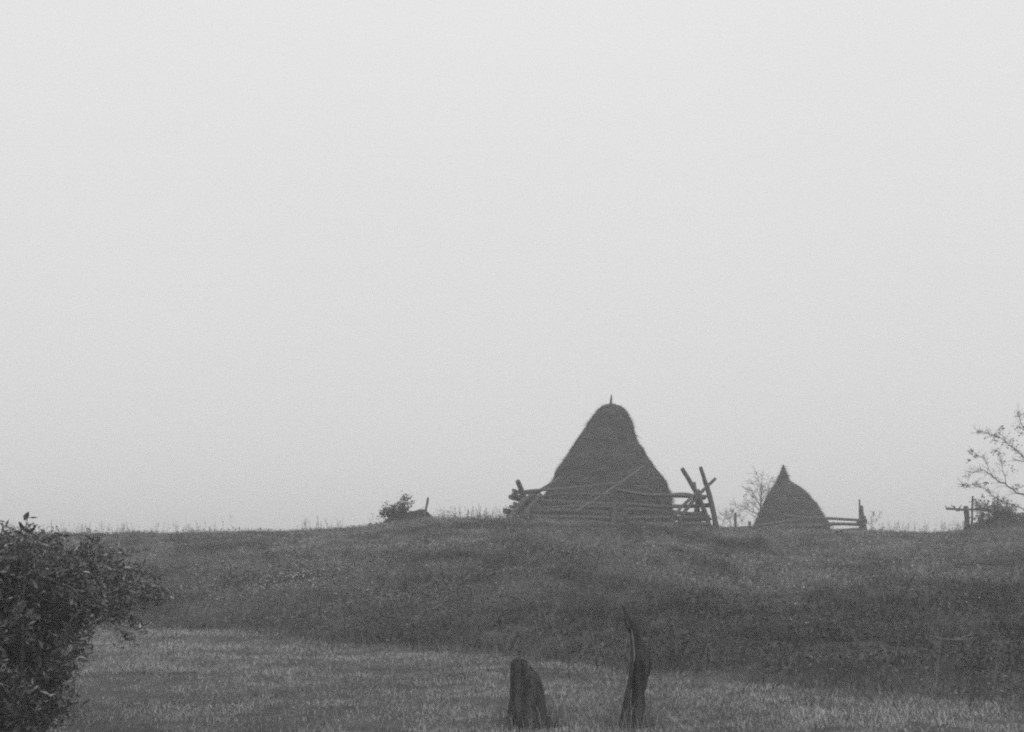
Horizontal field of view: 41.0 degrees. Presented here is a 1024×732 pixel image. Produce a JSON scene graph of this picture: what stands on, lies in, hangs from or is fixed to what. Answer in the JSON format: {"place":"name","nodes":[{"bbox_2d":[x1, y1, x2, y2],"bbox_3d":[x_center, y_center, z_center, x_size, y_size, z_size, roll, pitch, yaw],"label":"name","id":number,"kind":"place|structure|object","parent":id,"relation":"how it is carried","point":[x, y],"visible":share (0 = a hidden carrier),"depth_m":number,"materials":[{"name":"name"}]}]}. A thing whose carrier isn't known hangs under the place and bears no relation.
{"place":"outdoors","nodes":[
{"label":"outdoors","id":0,"kind":"place"},
{"bbox_2d":[0,0,1023,534],"label":"sky","id":1,"kind":"structure","parent":0,"point":[269,264],"materials":[{"name":"white"}]},
{"bbox_2d":[38,521,1023,731],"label":"ground","id":2,"kind":"structure","parent":0,"point":[269,708],"depth_m":17.53,"materials":[{"name":"grey plant"}]},
{"bbox_2d":[15,512,37,731],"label":"tall weed","id":3,"kind":"object","parent":2,"relation":"on","point":[22,527],"visible":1,"depth_m":9.50,"materials":[{"name":"grey plant"}]},
{"bbox_2d":[0,532,140,731],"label":"leafy bush","id":4,"kind":"object","parent":2,"relation":"on","point":[41,592],"visible":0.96,"depth_m":9.71,"materials":[{"name":"grey plant"}]},
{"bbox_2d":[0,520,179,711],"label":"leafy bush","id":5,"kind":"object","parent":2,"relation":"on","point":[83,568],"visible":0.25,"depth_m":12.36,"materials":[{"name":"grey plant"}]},
{"bbox_2d":[376,501,399,519],"bbox_3d":[-4.253,5.114,47.277,0.846,0.936,0.826,0,-8,0],"label":"bush","id":6,"kind":"object","parent":2,"relation":"on","point":[386,511],"visible":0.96,"depth_m":47.23,"materials":[{"name":"grey plant"}]},
{"bbox_2d":[390,491,414,515],"bbox_3d":[-3.784,4.910,47.312,0.892,1.248,0.876,0,-8,0],"label":"bushy sapling","id":7,"kind":"object","parent":2,"relation":"on","point":[403,509],"visible":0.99,"depth_m":47.25,"materials":[{"name":"grey plant"}]},
{"bbox_2d":[383,508,430,522],"bbox_3d":[-3.612,5.252,47.532,1.806,0.661,1.656,0,-8,0],"label":"brush mound","id":8,"kind":"object","parent":2,"relation":"on","point":[414,514],"visible":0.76,"depth_m":47.07,"materials":[{"name":"grey plant"}]},
{"bbox_2d":[424,497,428,514],"bbox_3d":[-2.971,5.029,47.260,0.225,0.992,0.103,0,-8,0],"label":"wooden stake","id":9,"kind":"object","parent":2,"relation":"on","point":[426,506],"visible":0.68,"depth_m":47.27,"materials":[{"name":"grey wood"}]},
{"bbox_2d":[0,514,1023,727],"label":"pasture grass","id":10,"kind":"structure","parent":2,"relation":"on","point":[759,535],"depth_m":25.43,"materials":[{"name":"grey plant"}]},
{"bbox_2d":[0,503,1023,534],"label":"dry weeds","id":11,"kind":"object","parent":2,"relation":"on","point":[479,515],"visible":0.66,"depth_m":48.51,"materials":[{"name":"grey plant"}]},
{"bbox_2d":[505,657,548,729],"bbox_3d":[0.126,2.857,11.694,0.419,0.741,0.290,0,-8,0],"label":"tree stump","id":12,"kind":"object","parent":2,"relation":"on","point":[526,686],"visible":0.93,"depth_m":11.64,"materials":[{"name":"grey wood"}]},
{"bbox_2d":[151,555,979,627],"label":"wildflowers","id":13,"kind":"object","parent":2,"relation":"on","point":[344,585],"visible":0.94,"depth_m":27.40,"materials":[{"name":"grey plant"}]},
{"bbox_2d":[537,394,676,521],"bbox_3d":[3.423,3.611,49.991,5.682,5.179,5.624,0,-8,0],"label":"haystack","id":14,"kind":"object","parent":2,"relation":"on","point":[606,447],"visible":0.69,"depth_m":48.63,"materials":[{"name":"plant"}]},
{"bbox_2d":[575,466,643,511],"bbox_3d":[3.381,4.156,46.681,0.085,1.787,4.604,-5,-10,34],"label":"wooden pole","id":15,"kind":"object","parent":14,"relation":"attached to","point":[593,500],"visible":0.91,"depth_m":46.42,"materials":[{"name":"grey wood"}]},
{"bbox_2d":[503,466,718,528],"bbox_3d":[3.390,5.118,50.433,7.408,2.288,11.240,0,-8,0],"label":"rail fence","id":16,"kind":"object","parent":2,"relation":"on","point":[527,506],"visible":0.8,"depth_m":45.70,"materials":[{"name":"grey wood"}]},
{"bbox_2d":[619,605,651,727],"bbox_3d":[1.039,2.627,11.748,0.316,1.129,0.186,0,-8,0],"label":"dead snag","id":17,"kind":"object","parent":2,"relation":"on","point":[640,668],"visible":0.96,"depth_m":11.70,"materials":[{"name":"grey wood"}]},
{"bbox_2d":[717,505,744,526],"bbox_3d":[9.246,6.509,57.719,1.230,1.328,1.008,1,-8,-7],"label":"bare shrub","id":18,"kind":"object","parent":2,"relation":"on","point":[731,516],"visible":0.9,"depth_m":57.73,"materials":[{"name":"grey plant"}]},
{"bbox_2d":[734,512,736,526],"bbox_3d":[9.152,6.481,56.147,0.133,0.951,0.145,6,-10,-37],"label":"fence post","id":19,"kind":"object","parent":2,"relation":"on","point":[735,518],"visible":0.61,"depth_m":56.12,"materials":[{"name":"grey wood"}]},
{"bbox_2d":[731,466,774,518],"bbox_3d":[10.619,6.005,60.823,2.096,3.214,2.681,0,-8,0],"label":"bare sapling","id":20,"kind":"object","parent":2,"relation":"on","point":[761,497],"visible":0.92,"depth_m":60.71,"materials":[{"name":"grey plant"}]},
{"bbox_2d":[751,464,830,528],"bbox_3d":[11.737,5.746,57.743,3.935,3.193,3.659,0,-8,0],"label":"haystack","id":21,"kind":"object","parent":2,"relation":"on","point":[785,495],"visible":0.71,"depth_m":56.92,"materials":[{"name":"plant"}]},
{"bbox_2d":[734,499,866,530],"bbox_3d":[12.678,6.185,56.240,8.433,1.368,2.896,5,-10,-32],"label":"rail fence","id":22,"kind":"object","parent":2,"relation":"on","point":[861,521],"visible":0.82,"depth_m":55.48,"materials":[{"name":"grey wood"}]},
{"bbox_2d":[867,511,878,524],"bbox_3d":[14.920,6.542,56.812,0.763,1.133,1.290,-3,-9,23],"label":"bare shrub","id":23,"kind":"object","parent":2,"relation":"on","point":[873,514],"visible":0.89,"depth_m":56.84,"materials":[{"name":"grey plant"}]},
{"bbox_2d":[932,614,950,693],"bbox_3d":[4.589,3.080,14.612,0.238,0.875,0.091,0,-8,0],"label":"dry stalk","id":24,"kind":"object","parent":2,"relation":"on","point":[943,621],"visible":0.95,"depth_m":14.62,"materials":[{"name":"grey plant"}]},
{"bbox_2d":[929,632,976,639],"bbox_3d":[5.188,3.178,16.113,0.568,0.092,0.205,0,-8,0],"label":"fallen twig","id":25,"kind":"object","parent":2,"relation":"on","point":[955,639],"visible":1,"depth_m":16.11,"materials":[{"name":"grey wood"}]},
{"bbox_2d":[945,496,989,526],"bbox_3d":[17.857,5.857,53.689,2.012,1.526,0.394,2,-8,-12],"label":"rail fence","id":26,"kind":"object","parent":2,"relation":"on","point":[965,509],"visible":0.65,"depth_m":53.64,"materials":[{"name":"grey wood"}]},
{"bbox_2d":[955,402,1023,515],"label":"sparse tree","id":27,"kind":"object","parent":2,"relation":"on","point":[999,452],"visible":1,"depth_m":51.90,"materials":[{"name":"grey plant"}]},
{"bbox_2d":[962,512,1023,530],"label":"brush thicket","id":28,"kind":"object","parent":2,"relation":"on","point":[1008,521],"visible":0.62,"depth_m":52.51,"materials":[{"name":"grey plant"}]},
{"bbox_2d":[969,497,1018,527],"bbox_3d":[18.590,5.682,52.590,2.268,1.540,2.618,0,-8,0],"label":"leafy shrub","id":29,"kind":"object","parent":2,"relation":"on","point":[998,513],"visible":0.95,"depth_m":52.53,"materials":[{"name":"grey plant"}]},
{"bbox_2d":[39,610,1023,731],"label":"short grass","id":30,"kind":"structure","parent":0,"point":[551,717],"depth_m":13.93,"materials":[{"name":"grey plant"}]}
]}

